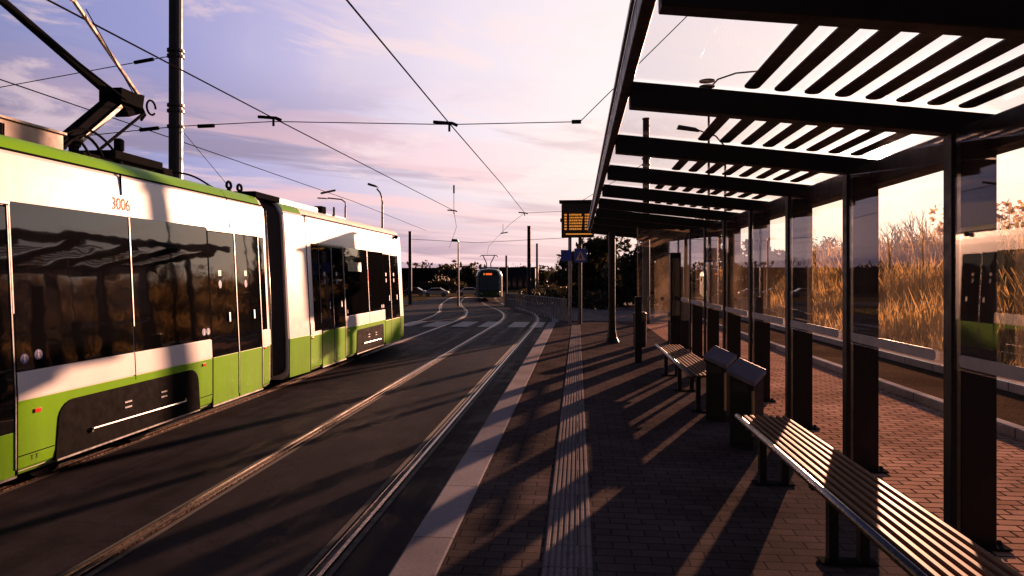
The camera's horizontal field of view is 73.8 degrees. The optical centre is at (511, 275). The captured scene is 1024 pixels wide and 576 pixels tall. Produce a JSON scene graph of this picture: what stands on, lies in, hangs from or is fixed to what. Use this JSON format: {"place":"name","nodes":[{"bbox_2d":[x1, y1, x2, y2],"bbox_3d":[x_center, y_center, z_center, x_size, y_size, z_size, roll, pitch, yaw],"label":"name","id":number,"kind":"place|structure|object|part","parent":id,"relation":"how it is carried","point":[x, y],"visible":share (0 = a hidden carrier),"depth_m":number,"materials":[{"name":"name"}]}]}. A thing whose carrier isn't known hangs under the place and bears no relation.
{"place":"outdoors","nodes":[
{"label":"outdoors","id":0,"kind":"place"},
{"bbox_2d":[0,297,551,575],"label":"tram track roadway","id":1,"kind":"structure","parent":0,"point":[293,513],"depth_m":6.19,"materials":[{"name":"grey asphalt"}]},
{"bbox_2d":[167,0,184,178],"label":"catenary pole","id":2,"kind":"object","parent":1,"relation":"on","point":[175,104],"visible":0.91,"depth_m":12.13,"materials":[{"name":"grey metal"}]},
{"bbox_2d":[0,56,166,87],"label":"overhead wire","id":3,"kind":"object","parent":2,"relation":"attached to","point":[143,60],"visible":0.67,"depth_m":12.32,"materials":[{"name":"black metal"}]},
{"bbox_2d":[91,126,166,135],"bbox_3d":[-9.427,-2.549,12.559,6.831,0.293,0.070,0,0,5],"label":"overhead wire","id":4,"kind":"object","parent":2,"relation":"attached to","point":[149,129],"visible":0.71,"depth_m":12.26,"materials":[{"name":"black metal"}]},
{"bbox_2d":[0,79,425,230],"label":"overhead wire","id":5,"kind":"object","parent":4,"relation":"hanging from","point":[329,191],"visible":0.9,"depth_m":14.78,"materials":[{"name":"black metal"}]},
{"bbox_2d":[182,131,225,182],"bbox_3d":[-5.443,-1.935,12.386,1.085,1.456,0.028,0,0,-16],"label":"overhead wire","id":6,"kind":"object","parent":2,"relation":"attached to","point":[203,156],"visible":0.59,"depth_m":12.35,"materials":[{"name":"black metal"}]},
{"bbox_2d":[183,16,686,127],"bbox_3d":[-0.167,-4.845,11.669,11.776,4.541,0.070,0,0,5],"label":"overhead wire","id":7,"kind":"object","parent":2,"relation":"attached to","point":[213,125],"visible":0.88,"depth_m":11.82,"materials":[{"name":"black metal"}]},
{"bbox_2d":[47,0,456,247],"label":"overhead wire","id":8,"kind":"object","parent":7,"relation":"hanging from","point":[273,118],"visible":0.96,"depth_m":10.65,"materials":[{"name":"black metal"}]},
{"bbox_2d":[346,0,527,252],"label":"overhead wire","id":9,"kind":"object","parent":7,"relation":"hanging from","point":[389,51],"visible":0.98,"depth_m":10.87,"materials":[{"name":"black metal"}]},
{"bbox_2d":[0,0,403,483],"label":"tram","id":10,"kind":"object","parent":1,"relation":"on","point":[140,297],"visible":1,"depth_m":7.06,"materials":[{"name":"white paint"}]},
{"bbox_3d":[-3.896,0.504,4.898,0.118,2.097,0.705,0,0,5],"label":"door","id":11,"kind":"part","parent":10,"relation":"part of","materials":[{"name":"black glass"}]},
{"bbox_3d":[-3.798,0.083,5.966,0.093,1.325,1.400,0,0,5],"label":"window","id":12,"kind":"part","parent":10,"relation":"part of","materials":[{"name":"black glass"}]},
{"bbox_3d":[-3.663,0.083,7.369,0.093,1.325,1.390,0,0,5],"label":"window","id":13,"kind":"part","parent":10,"relation":"part of","materials":[{"name":"black glass"}]},
{"bbox_3d":[-3.560,0.504,8.397,0.118,2.097,0.635,0,0,5],"label":"door","id":14,"kind":"part","parent":10,"relation":"part of","materials":[{"name":"black glass"}]},
{"bbox_3d":[-3.498,0.504,9.041,0.118,2.097,0.640,0,0,5],"label":"door","id":15,"kind":"part","parent":10,"relation":"part of","materials":[{"name":"black glass"}]},
{"bbox_3d":[-3.462,0.100,9.452,0.091,1.280,0.155,0,0,5],"label":"window","id":16,"kind":"part","parent":10,"relation":"part of","materials":[{"name":"black glass"}]},
{"bbox_3d":[-3.272,0.185,11.380,0.099,1.450,0.310,0,0,5],"label":"window","id":17,"kind":"part","parent":10,"relation":"part of","materials":[{"name":"black glass"}]},
{"bbox_3d":[-3.228,0.511,11.841,0.117,2.082,0.575,0,0,5],"label":"door","id":18,"kind":"part","parent":10,"relation":"part of","materials":[{"name":"black glass"}]},
{"bbox_3d":[-3.172,0.511,12.430,0.117,2.082,0.590,0,0,5],"label":"door","id":19,"kind":"part","parent":10,"relation":"part of","materials":[{"name":"black glass"}]},
{"bbox_3d":[-3.076,0.105,13.461,0.091,1.290,1.430,0,0,5],"label":"window","id":20,"kind":"part","parent":10,"relation":"part of","materials":[{"name":"black glass"}]},
{"bbox_3d":[-2.951,0.110,14.763,0.091,1.280,1.145,0,0,5],"label":"window","id":21,"kind":"part","parent":10,"relation":"part of","materials":[{"name":"black glass"}]},
{"bbox_3d":[-2.865,0.526,15.611,0.115,2.052,0.530,0,0,5],"label":"door","id":22,"kind":"part","parent":10,"relation":"part of","materials":[{"name":"black glass"}]},
{"bbox_3d":[-2.803,0.531,16.253,0.115,2.042,0.740,0,0,5],"label":"door","id":23,"kind":"part","parent":10,"relation":"part of","materials":[{"name":"black glass"}]},
{"bbox_2d":[0,297,467,492],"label":"rail","id":24,"kind":"object","parent":1,"relation":"on","point":[32,478],"visible":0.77,"depth_m":8.23,"materials":[{"name":"metal"}]},
{"bbox_2d":[0,298,468,494],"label":"rail seam","id":25,"kind":"object","parent":1,"relation":"on","point":[193,420],"visible":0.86,"depth_m":8.24,"materials":[{"name":"grey metal"}]},
{"bbox_2d":[58,298,506,575],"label":"rail seam","id":26,"kind":"object","parent":1,"relation":"on","point":[110,562],"visible":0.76,"depth_m":5.73,"materials":[{"name":"grey metal"}]},
{"bbox_2d":[65,298,504,575],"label":"rail","id":27,"kind":"object","parent":1,"relation":"on","point":[92,564],"visible":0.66,"depth_m":5.73,"materials":[{"name":"metal"}]},
{"bbox_2d":[404,321,426,325],"bbox_3d":[-3.770,1.788,25.578,0.620,0.002,2.800,0,0,5],"label":"crossing stripe","id":28,"kind":"object","parent":1,"relation":"on","point":[414,323],"visible":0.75,"depth_m":25.67,"materials":[{"name":"paint"}]},
{"bbox_2d":[298,298,539,575],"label":"rail seam","id":29,"kind":"object","parent":1,"relation":"on","point":[325,549],"visible":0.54,"depth_m":5.71,"materials":[{"name":"grey metal"}]},
{"bbox_2d":[308,298,538,575],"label":"rail","id":30,"kind":"object","parent":1,"relation":"on","point":[328,560],"visible":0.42,"depth_m":5.71,"materials":[{"name":"metal"}]},
{"bbox_2d":[404,297,452,325],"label":"rail","id":31,"kind":"object","parent":1,"relation":"on","point":[434,314],"visible":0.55,"depth_m":32.47,"materials":[{"name":"metal"}]},
{"bbox_2d":[421,321,452,326],"bbox_3d":[-2.775,1.788,25.482,0.620,0.002,2.800,0,0,5],"label":"crossing stripe","id":32,"kind":"object","parent":1,"relation":"on","point":[437,323],"visible":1,"depth_m":25.14,"materials":[{"name":"paint"}]},
{"bbox_2d":[423,297,453,320],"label":"rail seam","id":33,"kind":"object","parent":1,"relation":"on","point":[438,309],"visible":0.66,"depth_m":39.16,"materials":[{"name":"grey metal"}]},
{"bbox_2d":[452,239,458,305],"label":"street lamp","id":34,"kind":"object","parent":1,"relation":"on","point":[455,240],"visible":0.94,"depth_m":46.51,"materials":[{"name":"grey metal"}]},
{"bbox_2d":[451,322,476,326],"bbox_3d":[-1.740,1.788,25.383,0.620,0.002,2.800,0,0,5],"label":"crossing stripe","id":35,"kind":"object","parent":1,"relation":"on","point":[464,324],"visible":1,"depth_m":25.14,"materials":[{"name":"paint"}]},
{"bbox_2d":[473,255,505,297],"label":"tram","id":36,"kind":"object","parent":1,"relation":"on","point":[488,282],"visible":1,"depth_m":61.47,"materials":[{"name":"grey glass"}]},
{"bbox_2d":[478,322,501,326],"bbox_3d":[-0.784,1.788,25.291,0.620,0.002,2.800,0,0,5],"label":"crossing stripe","id":37,"kind":"object","parent":1,"relation":"on","point":[488,324],"visible":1,"depth_m":25.14,"materials":[{"name":"paint"}]},
{"bbox_2d":[508,322,529,326],"bbox_3d":[0.271,1.788,25.190,0.620,0.002,2.800,0,0,5],"label":"crossing stripe","id":38,"kind":"object","parent":1,"relation":"on","point":[519,324],"visible":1,"depth_m":25.14,"materials":[{"name":"paint"}]},
{"bbox_2d":[530,322,544,326],"bbox_3d":[0.958,1.788,25.124,0.440,0.002,2.800,0,0,5],"label":"crossing stripe","id":39,"kind":"object","parent":1,"relation":"on","point":[539,324],"visible":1,"depth_m":25.14,"materials":[{"name":"paint"}]},
{"bbox_2d":[401,268,449,290],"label":"building","id":40,"kind":"structure","parent":0,"point":[421,277],"depth_m":152.66,"materials":[{"name":"black glass"}]},
{"bbox_2d":[402,281,407,285],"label":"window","id":41,"kind":"structure","parent":40,"relation":"in","point":[404,283],"depth_m":152.95,"materials":[{"name":"black glass"}]},
{"bbox_2d":[419,281,432,285],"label":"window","id":42,"kind":"structure","parent":40,"relation":"in","point":[421,283],"depth_m":152.52,"materials":[{"name":"black glass"}]},
{"bbox_2d":[0,0,1023,270],"label":"sky","id":43,"kind":"structure","parent":0,"point":[477,61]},
{"bbox_2d":[403,301,667,305],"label":"road","id":44,"kind":"structure","parent":0,"point":[413,302],"depth_m":54.50,"materials":[{"name":"grey asphalt"}]},
{"bbox_2d":[408,231,411,303],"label":"catenary pole","id":45,"kind":"object","parent":44,"relation":"on","point":[409,267],"visible":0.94,"depth_m":51.88,"materials":[{"name":"black metal"}]},
{"bbox_2d":[413,235,607,242],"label":"overhead wire","id":46,"kind":"object","parent":45,"relation":"attached to","point":[495,241],"visible":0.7,"depth_m":51.34,"materials":[{"name":"black metal"}]},
{"bbox_2d":[527,226,530,304],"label":"catenary pole","id":47,"kind":"object","parent":44,"relation":"on","point":[528,260],"visible":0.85,"depth_m":51.01,"materials":[{"name":"black metal"}]},
{"bbox_2d":[530,307,706,321],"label":"footway","id":48,"kind":"structure","parent":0,"point":[626,314],"depth_m":34.06,"materials":[{"name":"grey concrete"}]},
{"bbox_2d":[504,293,566,321],"bbox_3d":[0.551,1.513,37.604,0.519,1.242,22.445,0,0,-7],"label":"pedestrian railing","id":49,"kind":"object","parent":48,"relation":"on","point":[511,300],"visible":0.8,"depth_m":32.05,"materials":[{"name":"metal"}]},
{"bbox_2d":[677,125,725,210],"bbox_3d":[8.168,-2.318,29.353,2.093,8.357,0.389,0,0,5],"label":"street lamp","id":50,"kind":"object","parent":48,"relation":"on","point":[686,128],"visible":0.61,"depth_m":29.25,"materials":[{"name":"grey metal"}]},
{"bbox_2d":[437,321,908,575],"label":"platform","id":51,"kind":"structure","parent":0,"point":[674,490],"depth_m":4.87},
{"bbox_2d":[541,325,592,575],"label":"tactile paving","id":52,"kind":"structure","parent":51,"relation":"on","point":[568,548],"depth_m":4.87,"materials":[{"name":"grey concrete"}]},
{"bbox_2d":[633,312,646,346],"bbox_3d":[2.808,1.157,15.000,0.310,0.765,0.310,0,0,5],"label":"litter bin","id":53,"kind":"object","parent":51,"relation":"on","point":[644,314],"visible":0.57,"depth_m":14.89,"materials":[{"name":"grey metal"}]},
{"bbox_2d":[655,344,705,411],"bbox_3d":[2.316,1.310,9.171,0.403,0.459,3.410,0,0,5],"label":"bench","id":54,"kind":"object","parent":51,"relation":"on","point":[692,366],"visible":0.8,"depth_m":9.04,"materials":[{"name":"brown wood"}]},
{"bbox_2d":[704,345,736,421],"bbox_3d":[2.243,1.152,7.349,0.260,0.776,0.260,0,0,43],"label":"litter bin","id":55,"kind":"object","parent":51,"relation":"on","point":[720,361],"visible":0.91,"depth_m":7.27,"materials":[{"name":"grey metal"}]},
{"bbox_2d":[727,358,765,449],"bbox_3d":[2.133,1.152,6.204,0.260,0.776,0.260,0,0,43],"label":"litter bin","id":56,"kind":"object","parent":51,"relation":"on","point":[747,388],"visible":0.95,"depth_m":6.14,"materials":[{"name":"grey metal"}]},
{"bbox_2d":[587,0,1023,551],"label":"tram shelter","id":57,"kind":"object","parent":51,"relation":"on","point":[962,150],"visible":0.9,"depth_m":4.04,"materials":[{"name":"metal"}]},
{"bbox_2d":[734,414,1022,575],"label":"bench","id":58,"kind":"object","parent":51,"relation":"on","point":[908,536],"visible":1,"depth_m":3.37,"materials":[{"name":"brown wood"}]},
{"bbox_2d":[403,270,1023,366],"bbox_3d":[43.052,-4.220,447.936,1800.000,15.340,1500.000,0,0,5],"label":"ground","id":59,"kind":"structure","parent":0,"point":[417,297],"depth_m":71.68,"materials":[{"name":"green plant"}]},
{"bbox_2d":[317,197,345,218],"bbox_3d":[-8.963,-1.017,34.014,1.491,5.813,0.224,0,0,5],"label":"street lamp","id":60,"kind":"object","parent":59,"relation":"on","point":[337,199],"visible":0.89,"depth_m":33.93,"materials":[{"name":"grey metal"}]},
{"bbox_2d":[367,183,383,227],"bbox_3d":[-6.117,-1.162,30.726,0.714,6.044,0.347,0,0,5],"label":"street lamp","id":61,"kind":"object","parent":59,"relation":"on","point":[382,221],"visible":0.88,"depth_m":30.67,"materials":[{"name":"grey metal"}]},
{"bbox_2d":[402,287,425,295],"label":"parked car","id":62,"kind":"object","parent":59,"relation":"on","point":[417,290],"visible":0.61,"depth_m":116.29,"materials":[{"name":"paint"}]},
{"bbox_2d":[422,288,448,296],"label":"parked car","id":63,"kind":"object","parent":59,"relation":"on","point":[437,291],"visible":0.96,"depth_m":112.88,"materials":[{"name":"silver metal"}]},
{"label":"window","id":64,"kind":"part","parent":63,"relation":"part of","materials":[{"name":"black glass"}]},
{"bbox_2d":[427,262,462,290],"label":"tree","id":65,"kind":"object","parent":59,"relation":"on","point":[448,272],"visible":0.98,"depth_m":148.80,"materials":[{"name":"green plant"}]},
{"bbox_2d":[456,287,475,295],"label":"parked car","id":66,"kind":"object","parent":59,"relation":"on","point":[470,290],"visible":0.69,"depth_m":116.39,"materials":[{"name":"silver metal"}]},
{"bbox_2d":[456,265,476,290],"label":"tree","id":67,"kind":"object","parent":59,"relation":"on","point":[469,275],"visible":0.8,"depth_m":152.86,"materials":[{"name":"green plant"}]},
{"bbox_2d":[388,305,557,575],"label":"platform kerb","id":68,"kind":"structure","parent":59,"relation":"on","point":[426,550],"depth_m":4.92,"materials":[{"name":"concrete"}]},
{"bbox_2d":[406,260,575,286],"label":"woods","id":69,"kind":"object","parent":59,"relation":"on","point":[544,275],"visible":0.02,"depth_m":190.04,"materials":[{"name":"green plant"}]},
{"bbox_2d":[505,256,506,292],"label":"catenary pole","id":70,"kind":"object","parent":59,"relation":"on","point":[506,274],"visible":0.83,"depth_m":88.35,"materials":[{"name":"grey metal"}]},
{"bbox_2d":[498,267,538,288],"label":"building","id":71,"kind":"structure","parent":59,"relation":"on","point":[516,277],"depth_m":170.66,"materials":[{"name":"black glass"}]},
{"bbox_2d":[507,277,509,286],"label":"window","id":72,"kind":"structure","parent":71,"relation":"in","point":[508,278],"depth_m":170.82,"materials":[{"name":"black glass"}]},
{"bbox_2d":[513,277,515,286],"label":"window","id":73,"kind":"structure","parent":71,"relation":"in","point":[514,278],"depth_m":170.69,"materials":[{"name":"black glass"}]},
{"bbox_2d":[519,277,521,286],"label":"window","id":74,"kind":"structure","parent":71,"relation":"in","point":[520,278],"depth_m":170.52,"materials":[{"name":"black glass"}]},
{"bbox_2d":[524,277,526,286],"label":"window","id":75,"kind":"structure","parent":71,"relation":"in","point":[525,278],"depth_m":170.40,"materials":[{"name":"black glass"}]},
{"bbox_2d":[531,277,533,287],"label":"window","id":76,"kind":"structure","parent":71,"relation":"in","point":[532,278],"depth_m":170.23,"materials":[{"name":"black glass"}]},
{"bbox_2d":[536,243,537,290],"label":"catenary pole","id":77,"kind":"object","parent":59,"relation":"on","point":[536,266],"visible":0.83,"depth_m":64.97,"materials":[{"name":"grey metal"}]},
{"bbox_2d":[545,250,577,296],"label":"tree","id":78,"kind":"object","parent":59,"relation":"on","point":[560,277],"visible":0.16,"depth_m":54.67,"materials":[{"name":"green plant"}]},
{"bbox_2d":[518,288,607,309],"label":"hedge","id":79,"kind":"object","parent":59,"relation":"on","point":[589,298],"visible":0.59,"depth_m":43.95,"materials":[{"name":"green plant"}]},
{"bbox_2d":[559,200,593,323],"bbox_3d":[2.128,-0.303,22.198,1.179,4.301,0.400,0,0,5],"label":"information display","id":80,"kind":"object","parent":59,"relation":"on","point":[574,218],"visible":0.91,"depth_m":22.08,"materials":[{"name":"metal"}]},
{"bbox_2d":[561,250,571,260],"bbox_3d":[1.734,-0.664,22.071,0.386,0.350,0.106,0,0,-23],"label":"pedestrian sign","id":81,"kind":"object","parent":80,"relation":"attached to","point":[566,255],"visible":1,"depth_m":22.02,"materials":[{"name":"blue metal"}]},
{"bbox_2d":[574,244,586,323],"bbox_3d":[2.205,0.414,21.947,0.404,2.867,0.102,0,0,5],"label":"pedestrian sign","id":82,"kind":"object","parent":59,"relation":"on","point":[580,255],"visible":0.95,"depth_m":21.93,"materials":[{"name":"metal"}]},
{"bbox_2d":[562,236,629,306],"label":"tree","id":83,"kind":"object","parent":59,"relation":"on","point":[592,277],"visible":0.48,"depth_m":45.83,"materials":[{"name":"green plant"}]},
{"bbox_2d":[594,236,634,304],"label":"tree","id":84,"kind":"object","parent":59,"relation":"on","point":[621,243],"visible":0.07,"depth_m":51.85,"materials":[{"name":"green plant"}]},
{"bbox_2d":[642,117,650,323],"bbox_3d":[4.382,-1.655,22.283,0.286,6.990,0.286,0,0,5],"label":"catenary pole","id":85,"kind":"object","parent":59,"relation":"on","point":[646,254],"visible":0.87,"depth_m":22.18,"materials":[{"name":"black metal"}]},
{"bbox_2d":[616,238,679,308],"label":"tree","id":86,"kind":"object","parent":59,"relation":"on","point":[658,275],"visible":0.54,"depth_m":42.15,"materials":[{"name":"green plant"}]},
{"bbox_2d":[663,218,747,297],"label":"tree","id":87,"kind":"object","parent":59,"relation":"on","point":[720,254],"visible":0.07,"depth_m":44.13,"materials":[{"name":"green plant"}]},
{"bbox_2d":[719,239,784,297],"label":"tree","id":88,"kind":"object","parent":59,"relation":"on","point":[777,262],"visible":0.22,"depth_m":42.17,"materials":[{"name":"green plant"}]},
{"bbox_2d":[812,247,824,257],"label":"shrub","id":89,"kind":"object","parent":59,"relation":"on","point":[816,252],"visible":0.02,"depth_m":57.16,"materials":[{"name":"brown plant"}]},
{"bbox_2d":[812,233,840,252],"bbox_3d":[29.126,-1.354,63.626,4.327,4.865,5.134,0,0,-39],"label":"shrub","id":90,"kind":"object","parent":59,"relation":"on","point":[826,240],"visible":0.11,"depth_m":63.43,"materials":[{"name":"brown plant"}]},
{"bbox_2d":[812,255,841,267],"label":"shrub","id":91,"kind":"object","parent":59,"relation":"on","point":[831,258],"visible":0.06,"depth_m":45.93,"materials":[{"name":"brown plant"}]},
{"bbox_2d":[691,206,1023,367],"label":"reed bed","id":92,"kind":"object","parent":59,"relation":"on","point":[910,296],"visible":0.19,"depth_m":24.75,"materials":[{"name":"yellow plant"}]},
{"bbox_2d":[691,314,1023,440],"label":"pavement kerb","id":93,"kind":"structure","parent":59,"relation":"on","point":[1008,428],"depth_m":8.57,"materials":[{"name":"concrete"}]},
{"bbox_2d":[741,315,1023,394],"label":"path kerb","id":94,"kind":"structure","parent":59,"relation":"on","point":[1010,386],"depth_m":11.95,"materials":[{"name":"concrete"}]},
{"bbox_2d":[879,256,896,279],"bbox_3d":[17.793,0.074,32.905,2.272,2.119,1.718,0,0,-28],"label":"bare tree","id":95,"kind":"object","parent":59,"relation":"on","point":[881,267],"visible":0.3,"depth_m":32.27,"materials":[{"name":"brown plant"}]},
{"bbox_2d":[879,221,904,250],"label":"bare tree","id":96,"kind":"object","parent":59,"relation":"on","point":[892,229],"visible":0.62,"depth_m":43.67,"materials":[{"name":"brown plant"}]},
{"bbox_2d":[887,210,926,244],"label":"bare tree","id":97,"kind":"object","parent":59,"relation":"on","point":[908,231],"visible":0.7,"depth_m":49.21,"materials":[{"name":"brown plant"}]},
{"bbox_2d":[885,235,936,263],"bbox_3d":[21.735,-0.685,37.145,3.670,3.070,3.357,0,0,5],"label":"shrub","id":98,"kind":"object","parent":59,"relation":"on","point":[914,242],"visible":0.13,"depth_m":36.83,"materials":[{"name":"brown plant"}]},
{"bbox_2d":[911,204,942,249],"bbox_3d":[25.506,-1.924,39.931,4.260,4.811,2.824,0,0,39],"label":"shrub","id":99,"kind":"object","parent":59,"relation":"on","point":[938,228],"visible":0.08,"depth_m":39.96,"materials":[{"name":"orange plant"}]},
{"bbox_2d":[997,228,1019,268],"bbox_3d":[19.265,-0.553,27.474,2.674,2.827,2.625,0,0,5],"label":"shrub","id":100,"kind":"object","parent":59,"relation":"on","point":[1000,232],"visible":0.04,"depth_m":26.97,"materials":[{"name":"orange plant"}]},
{"bbox_2d":[997,198,1023,253],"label":"shrub","id":101,"kind":"object","parent":59,"relation":"on","point":[1010,210],"visible":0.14,"depth_m":30.72,"materials":[{"name":"orange plant"}]},
{"bbox_2d":[632,321,1023,575],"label":"brick pavement","id":102,"kind":"structure","parent":0,"point":[910,446],"depth_m":6.25,"materials":[{"name":"red brick"}]},
{"bbox_2d":[699,70,756,209],"bbox_3d":[6.383,-2.064,19.479,2.040,7.709,0.433,0,0,5],"label":"street lamp","id":103,"kind":"object","parent":102,"relation":"on","point":[706,82],"visible":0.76,"depth_m":19.50,"materials":[{"name":"grey metal"}]},
{"bbox_2d":[691,303,1023,382],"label":"footpath","id":104,"kind":"structure","parent":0,"point":[939,357],"depth_m":12.98,"materials":[{"name":"grey concrete"}]},
{"bbox_2d":[706,317,1023,426],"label":"verge","id":105,"kind":"structure","parent":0,"point":[1010,406],"depth_m":10.66,"materials":[{"name":"soil"}]}
]}

